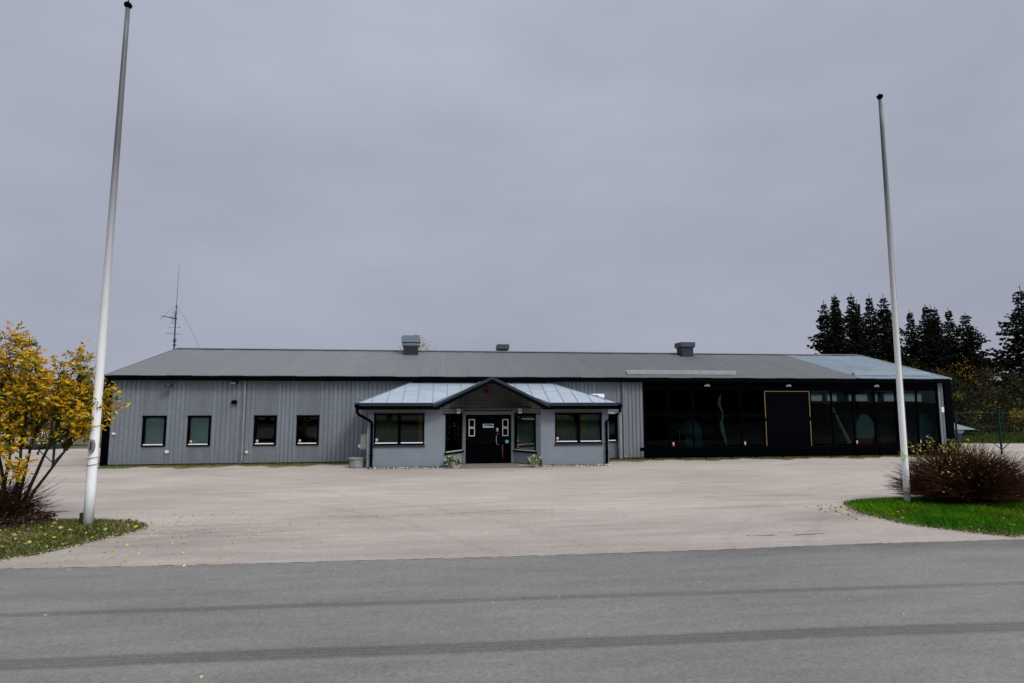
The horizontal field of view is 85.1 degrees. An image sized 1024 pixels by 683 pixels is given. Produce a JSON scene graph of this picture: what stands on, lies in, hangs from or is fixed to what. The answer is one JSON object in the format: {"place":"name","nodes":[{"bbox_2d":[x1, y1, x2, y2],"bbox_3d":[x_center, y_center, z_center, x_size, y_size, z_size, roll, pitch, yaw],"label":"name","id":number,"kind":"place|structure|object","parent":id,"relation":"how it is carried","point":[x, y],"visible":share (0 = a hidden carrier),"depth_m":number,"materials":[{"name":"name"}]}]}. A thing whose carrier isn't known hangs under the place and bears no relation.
{"place":"outdoors","nodes":[
{"label":"outdoors","id":0,"kind":"place"},
{"bbox_2d":[13,440,100,446],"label":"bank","id":1,"kind":"structure","parent":0,"point":[76,444],"depth_m":32.93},
{"bbox_2d":[0,517,147,559],"bbox_3d":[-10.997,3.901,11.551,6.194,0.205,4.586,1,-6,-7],"label":"grass","id":2,"kind":"structure","parent":0,"point":[115,525],"depth_m":11.23,"materials":[{"name":"green plant"}]},
{"bbox_2d":[0,504,57,529],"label":"ground shrub","id":3,"kind":"object","parent":2,"relation":"on","point":[16,521],"visible":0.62,"depth_m":11.87,"materials":[{"name":"brown plant"}]},
{"bbox_2d":[0,469,69,523],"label":"bare bush","id":4,"kind":"object","parent":2,"relation":"on","point":[11,498],"visible":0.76,"depth_m":12.00,"materials":[{"name":"brown plant"}]},
{"bbox_2d":[0,321,130,524],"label":"autumn shrub","id":5,"kind":"object","parent":2,"relation":"on","point":[70,417],"visible":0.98,"depth_m":12.03,"materials":[{"name":"yellow plant"}]},
{"bbox_2d":[79,0,131,525],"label":"flagpole","id":6,"kind":"object","parent":2,"relation":"on","point":[86,515],"visible":0.87,"depth_m":12.51,"materials":[{"name":"metal"}]},
{"bbox_2d":[458,463,524,468],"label":"entrance paving","id":7,"kind":"structure","parent":0,"point":[493,465],"depth_m":23.28,"materials":[{"name":"grey concrete"}]},
{"bbox_2d":[82,454,929,470],"bbox_3d":[2.849,5.289,24.390,39.500,0.001,2.664,1,-6,-7],"label":"soil strip","id":8,"kind":"object","parent":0,"point":[207,466],"visible":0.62,"depth_m":23.66,"materials":[{"name":"brown soil"}]},
{"bbox_2d":[370,466,438,468],"bbox_3d":[-4.297,5.049,22.334,2.710,0.068,0.180,1,-6,-7],"label":"stone edging","id":9,"kind":"object","parent":8,"relation":"on","point":[401,467],"visible":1,"depth_m":22.26,"materials":[{"name":"grey stone"}]},
{"bbox_2d":[98,454,959,468],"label":"weeds","id":10,"kind":"object","parent":8,"relation":"on","point":[626,459],"visible":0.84,"depth_m":24.07,"materials":[{"name":"green plant"}]},
{"bbox_2d":[542,464,610,466],"bbox_3d":[2.683,5.136,23.195,2.877,0.068,0.204,1,-6,-7],"label":"stone edging","id":11,"kind":"object","parent":8,"relation":"on","point":[576,465],"visible":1,"depth_m":23.13,"materials":[{"name":"grey stone"}]},
{"bbox_2d":[640,444,961,459],"bbox_3d":[13.986,5.231,26.507,16.400,0.550,0.130,1,-6,-7],"label":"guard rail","id":12,"kind":"object","parent":8,"relation":"on","point":[756,448],"visible":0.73,"depth_m":26.33,"materials":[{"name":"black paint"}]},
{"bbox_2d":[0,539,1023,682],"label":"road","id":13,"kind":"structure","parent":0,"point":[777,615],"depth_m":7.09,"materials":[{"name":"grey asphalt"}]},
{"bbox_2d":[4,539,1011,568],"bbox_3d":[0.847,3.830,10.074,18.704,0.001,0.180,1,-6,-6],"label":"road joint","id":14,"kind":"object","parent":13,"relation":"on","point":[529,555],"visible":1,"depth_m":9.96,"materials":[{"name":"grey asphalt"}]},
{"bbox_2d":[0,443,1023,568],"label":"yard","id":15,"kind":"structure","parent":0,"point":[692,505],"depth_m":14.11,"materials":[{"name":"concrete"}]},
{"bbox_2d":[0,419,87,465],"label":"fence","id":16,"kind":"object","parent":15,"relation":"on","point":[53,455],"visible":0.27,"depth_m":22.87,"materials":[{"name":"green metal"}]},
{"bbox_2d":[348,457,363,468],"bbox_3d":[-6.320,4.913,22.621,0.650,0.397,0.650,1,-6,-7],"label":"concrete ring","id":17,"kind":"object","parent":15,"relation":"on","point":[356,462],"visible":1,"depth_m":22.39,"materials":[{"name":"grey concrete"}]},
{"bbox_2d":[398,335,435,351],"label":"broadleaf tree","id":18,"kind":"object","parent":15,"relation":"on","point":[420,345],"visible":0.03,"depth_m":42.28,"materials":[{"name":"green plant"}]},
{"bbox_2d":[443,454,460,467],"bbox_3d":[-2.409,4.804,22.489,0.719,0.575,0.711,1,-6,-7],"label":"potted plant","id":19,"kind":"object","parent":15,"relation":"on","point":[452,463],"visible":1,"depth_m":22.39,"materials":[{"name":"green plant"}]},
{"bbox_2d":[0,456,1021,682],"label":"fallen leaves","id":20,"kind":"object","parent":15,"relation":"on","point":[146,526],"visible":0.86,"depth_m":11.50,"materials":[{"name":"yellow plant"}]},
{"bbox_2d":[99,335,954,465],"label":"commercial building","id":21,"kind":"structure","parent":15,"relation":"on","point":[294,406],"depth_m":26.36,"materials":[{"name":"paint"}]},
{"bbox_2d":[141,416,166,446],"bbox_3d":[-15.040,3.766,23.474,0.950,1.290,0.200,1,-6,-7],"label":"window","id":22,"kind":"structure","parent":21,"relation":"in","point":[153,427],"depth_m":23.50,"materials":[{"name":"glass"}]},
{"bbox_2d":[162,273,198,348],"bbox_3d":[-17.517,-1.677,29.503,2.110,5.100,0.120,1,-6,-7],"label":"antenna mast","id":23,"kind":"object","parent":21,"relation":"attached to","point":[175,327],"visible":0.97,"depth_m":29.39,"materials":[{"name":"metal"}]},
{"bbox_2d":[186,415,211,445],"bbox_3d":[-13.273,3.788,23.689,0.950,1.290,0.200,1,-6,-7],"label":"window","id":24,"kind":"structure","parent":21,"relation":"in","point":[199,426],"depth_m":23.72,"materials":[{"name":"glass"}]},
{"bbox_2d":[253,415,276,445],"bbox_3d":[-10.613,3.821,24.014,0.950,1.290,0.200,1,-6,-7],"label":"window","id":25,"kind":"structure","parent":21,"relation":"in","point":[255,442],"depth_m":23.95,"materials":[{"name":"black paint"}]},
{"bbox_2d":[296,415,319,444],"bbox_3d":[-8.861,3.843,24.228,0.960,1.290,0.200,1,-6,-7],"label":"window","id":26,"kind":"structure","parent":21,"relation":"in","point":[298,442],"depth_m":24.17,"materials":[{"name":"black paint"}]},
{"bbox_2d":[354,376,622,467],"bbox_3d":[-0.958,3.387,23.826,10.940,3.694,2.768,1,-6,-7],"label":"entrance annex","id":27,"kind":"object","parent":21,"relation":"attached to","point":[409,425],"visible":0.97,"depth_m":23.54,"materials":[{"name":"metal"}]},
{"bbox_2d":[358,434,366,450],"bbox_3d":[-6.220,4.257,23.550,0.489,0.650,0.820,1,-6,-7],"label":"air conditioner","id":28,"kind":"object","parent":27,"relation":"attached to","point":[363,446],"visible":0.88,"depth_m":23.21,"materials":[{"name":"white paint"}]},
{"bbox_2d":[373,413,424,444],"bbox_3d":[-4.580,3.557,22.695,2.060,1.250,0.200,1,-6,-7],"label":"window","id":29,"kind":"structure","parent":27,"relation":"in","point":[399,415],"depth_m":22.63,"materials":[{"name":"black paint"}]},
{"bbox_2d":[444,414,463,454],"bbox_3d":[-2.456,3.873,23.481,0.160,1.640,1.280,-3,-7,30],"label":"side window","id":30,"kind":"structure","parent":27,"relation":"in","point":[453,422],"depth_m":23.51,"materials":[{"name":"black glass"}]},
{"bbox_2d":[466,415,510,462],"bbox_3d":[-1.010,4.201,24.091,1.970,2.070,0.213,1,-6,-7],"label":"entrance door","id":31,"kind":"structure","parent":27,"relation":"in","point":[488,437],"depth_m":24.14,"materials":[{"name":"black paint"}]},
{"bbox_2d":[513,413,536,452],"bbox_3d":[0.570,3.915,23.897,1.300,1.640,0.173,-5,-8,41],"label":"side window","id":32,"kind":"structure","parent":27,"relation":"in","point":[524,424],"depth_m":23.99,"materials":[{"name":"black glass"}]},
{"bbox_2d":[555,413,601,442],"bbox_3d":[2.805,3.648,23.597,2.060,1.250,0.200,1,-6,-7],"label":"window","id":33,"kind":"structure","parent":27,"relation":"in","point":[577,414],"depth_m":23.54,"materials":[{"name":"black paint"}]},
{"bbox_2d":[608,414,616,441],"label":"window","id":34,"kind":"structure","parent":21,"relation":"in","point":[615,440],"depth_m":25.85,"materials":[{"name":"black paint"}]},
{"bbox_2d":[764,391,811,445],"bbox_3d":[13.300,3.719,26.915,2.340,2.640,0.120,1,-6,-7],"label":"garage door","id":35,"kind":"structure","parent":21,"relation":"in","point":[786,412],"depth_m":26.93,"materials":[{"name":"black paint"}]},
{"bbox_2d":[525,455,541,466],"bbox_3d":[0.891,4.849,22.755,0.726,0.538,0.688,1,-6,-7],"label":"potted plant","id":36,"kind":"object","parent":15,"relation":"on","point":[537,462],"visible":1,"depth_m":22.65,"materials":[{"name":"green plant"}]},
{"bbox_2d":[954,411,1023,453],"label":"fence","id":37,"kind":"object","parent":15,"relation":"on","point":[999,432],"visible":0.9,"depth_m":28.14,"materials":[{"name":"green metal"}]},
{"bbox_2d":[0,0,1023,398],"label":"sky","id":38,"kind":"structure","parent":0,"point":[466,175],"materials":[{"name":"grey"}]},
{"bbox_2d":[1,400,1023,448],"bbox_3d":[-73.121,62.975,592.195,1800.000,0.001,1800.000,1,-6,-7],"label":"ground","id":39,"kind":"structure","parent":0,"point":[73,447],"depth_m":32.60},
{"bbox_2d":[0,423,63,449],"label":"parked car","id":40,"kind":"object","parent":39,"relation":"on","point":[36,443],"visible":0.17,"depth_m":30.66,"materials":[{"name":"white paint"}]},
{"bbox_2d":[0,370,104,413],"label":"forest","id":41,"kind":"object","parent":39,"relation":"on","point":[78,376],"visible":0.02,"depth_m":105.11,"materials":[{"name":"plant"}]},
{"bbox_2d":[807,300,842,353],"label":"spruce tree","id":42,"kind":"object","parent":39,"relation":"on","point":[823,332],"visible":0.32,"depth_m":67.12,"materials":[{"name":"green plant"}]},
{"bbox_2d":[818,295,857,351],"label":"spruce tree","id":43,"kind":"object","parent":39,"relation":"on","point":[831,309],"visible":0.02,"depth_m":68.58,"materials":[{"name":"green plant"}]},
{"bbox_2d":[816,296,861,354],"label":"spruce tree","id":44,"kind":"object","parent":39,"relation":"on","point":[838,328],"visible":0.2,"depth_m":66.42,"materials":[{"name":"green plant"}]},
{"bbox_2d":[843,292,876,356],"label":"spruce tree","id":45,"kind":"object","parent":39,"relation":"on","point":[855,330],"visible":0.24,"depth_m":67.33,"materials":[{"name":"green plant"}]},
{"bbox_2d":[850,300,876,357],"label":"spruce tree","id":46,"kind":"object","parent":39,"relation":"on","point":[862,332],"visible":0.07,"depth_m":67.73,"materials":[{"name":"green plant"}]},
{"bbox_2d":[860,298,893,361],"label":"spruce tree","id":47,"kind":"object","parent":39,"relation":"on","point":[873,328],"visible":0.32,"depth_m":67.92,"materials":[{"name":"green plant"}]},
{"bbox_2d":[879,306,910,364],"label":"spruce tree","id":48,"kind":"object","parent":39,"relation":"on","point":[902,352],"visible":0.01,"depth_m":69.31,"materials":[{"name":"green plant"}]},
{"bbox_2d":[872,293,921,367],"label":"spruce tree","id":49,"kind":"object","parent":39,"relation":"on","point":[885,323],"visible":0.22,"depth_m":68.40,"materials":[{"name":"green plant"}]},
{"bbox_2d":[884,359,928,368],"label":"wild bush","id":50,"kind":"object","parent":39,"relation":"on","point":[910,365],"visible":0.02,"depth_m":63.04,"materials":[{"name":"green plant"}]},
{"bbox_2d":[900,309,933,370],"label":"spruce tree","id":51,"kind":"object","parent":39,"relation":"on","point":[914,337],"visible":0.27,"depth_m":68.20,"materials":[{"name":"green plant"}]},
{"bbox_2d":[915,304,957,380],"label":"spruce tree","id":52,"kind":"object","parent":39,"relation":"on","point":[923,319],"visible":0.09,"depth_m":70.53,"materials":[{"name":"green plant"}]},
{"bbox_2d":[912,305,966,395],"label":"spruce tree","id":53,"kind":"object","parent":39,"relation":"on","point":[937,360],"visible":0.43,"depth_m":67.61,"materials":[{"name":"green plant"}]},
{"bbox_2d":[931,306,964,390],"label":"spruce tree","id":54,"kind":"object","parent":39,"relation":"on","point":[942,329],"visible":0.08,"depth_m":70.33,"materials":[{"name":"green plant"}]},
{"bbox_2d":[921,366,987,425],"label":"wild bush","id":55,"kind":"object","parent":39,"relation":"on","point":[955,380],"visible":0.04,"depth_m":49.58,"materials":[{"name":"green plant"}]},
{"bbox_2d":[941,308,984,410],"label":"spruce tree","id":56,"kind":"object","parent":39,"relation":"on","point":[950,328],"visible":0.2,"depth_m":70.08,"materials":[{"name":"green plant"}]},
{"bbox_2d":[936,358,1000,402],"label":"wild bush","id":57,"kind":"object","parent":39,"relation":"on","point":[965,375],"visible":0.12,"depth_m":63.04,"materials":[{"name":"green plant"}]},
{"bbox_2d":[945,315,1016,397],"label":"spruce tree","id":58,"kind":"object","parent":39,"relation":"on","point":[971,340],"visible":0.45,"depth_m":68.67,"materials":[{"name":"green plant"}]},
{"bbox_2d":[944,365,1020,424],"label":"wild bush","id":59,"kind":"object","parent":39,"relation":"on","point":[984,376],"visible":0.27,"depth_m":51.70,"materials":[{"name":"green plant"}]},
{"bbox_2d":[952,383,1023,430],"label":"wild bush","id":60,"kind":"object","parent":39,"relation":"on","point":[999,396],"visible":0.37,"depth_m":47.22,"materials":[{"name":"green plant"}]},
{"bbox_2d":[967,285,1023,414],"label":"spruce tree","id":61,"kind":"object","parent":39,"relation":"on","point":[1008,363],"visible":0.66,"depth_m":57.36,"materials":[{"name":"green plant"}]},
{"bbox_2d":[989,379,1023,408],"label":"wild bush","id":62,"kind":"object","parent":39,"relation":"on","point":[1015,391],"visible":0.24,"depth_m":53.29,"materials":[{"name":"green plant"}]},
{"bbox_2d":[1002,371,1023,404],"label":"wild bush","id":63,"kind":"object","parent":39,"relation":"on","point":[1018,381],"visible":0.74,"depth_m":50.14,"materials":[{"name":"green plant"}]},
{"bbox_2d":[842,495,1023,535],"bbox_3d":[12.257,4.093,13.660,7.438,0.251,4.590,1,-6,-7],"label":"grass","id":64,"kind":"structure","parent":0,"point":[990,516],"depth_m":13.05,"materials":[{"name":"green plant"}]},
{"bbox_2d":[876,93,910,501],"bbox_3d":[10.174,-1.310,14.908,0.360,11.220,0.351,1,-6,-7],"label":"flagpole","id":65,"kind":"object","parent":64,"relation":"on","point":[901,403],"visible":0.88,"depth_m":14.78,"materials":[{"name":"metal"}]},
{"bbox_2d":[883,435,1023,506],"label":"bare bush","id":66,"kind":"object","parent":64,"relation":"on","point":[964,477],"visible":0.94,"depth_m":14.13,"materials":[{"name":"brown plant"}]},
{"bbox_2d":[955,432,1023,443],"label":"meadow","id":67,"kind":"structure","parent":0,"point":[996,440],"depth_m":37.76,"materials":[{"name":"green plant"}]},
{"label":"meadow ground","id":68,"kind":"structure","parent":0,"visible":0},
{"bbox_2d":[954,423,975,440],"bbox_3d":[27.799,5.773,35.858,2.320,1.360,2.200,1,-6,-7],"label":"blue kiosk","id":69,"kind":"object","parent":68,"relation":"on","point":[960,428],"visible":0.1,"depth_m":35.25,"materials":[{"name":"metal"}]},
{"bbox_2d":[953,407,983,435],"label":"wild bush","id":70,"kind":"object","parent":68,"relation":"on","point":[967,432],"visible":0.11,"depth_m":41.10,"materials":[{"name":"green plant"}]},
{"bbox_2d":[952,391,991,430],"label":"wild bush","id":71,"kind":"object","parent":68,"relation":"on","point":[958,400],"visible":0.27,"depth_m":43.97,"materials":[{"name":"green plant"}]},
{"bbox_2d":[955,399,1013,433],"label":"wild bush","id":72,"kind":"object","parent":68,"relation":"on","point":[994,410],"visible":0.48,"depth_m":43.63,"materials":[{"name":"green plant"}]},
{"bbox_2d":[960,412,1023,439],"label":"fence","id":73,"kind":"object","parent":68,"relation":"on","point":[1003,426],"visible":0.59,"depth_m":36.62,"materials":[{"name":"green metal"}]},
{"bbox_2d":[995,400,1023,431],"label":"wild bush","id":74,"kind":"object","parent":68,"relation":"on","point":[1016,407],"visible":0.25,"depth_m":46.01,"materials":[{"name":"green plant"}]},
{"bbox_2d":[1005,408,1023,431],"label":"wild bush","id":75,"kind":"object","parent":68,"relation":"on","point":[1020,429],"visible":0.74,"depth_m":43.53,"materials":[{"name":"green plant"}]}
]}

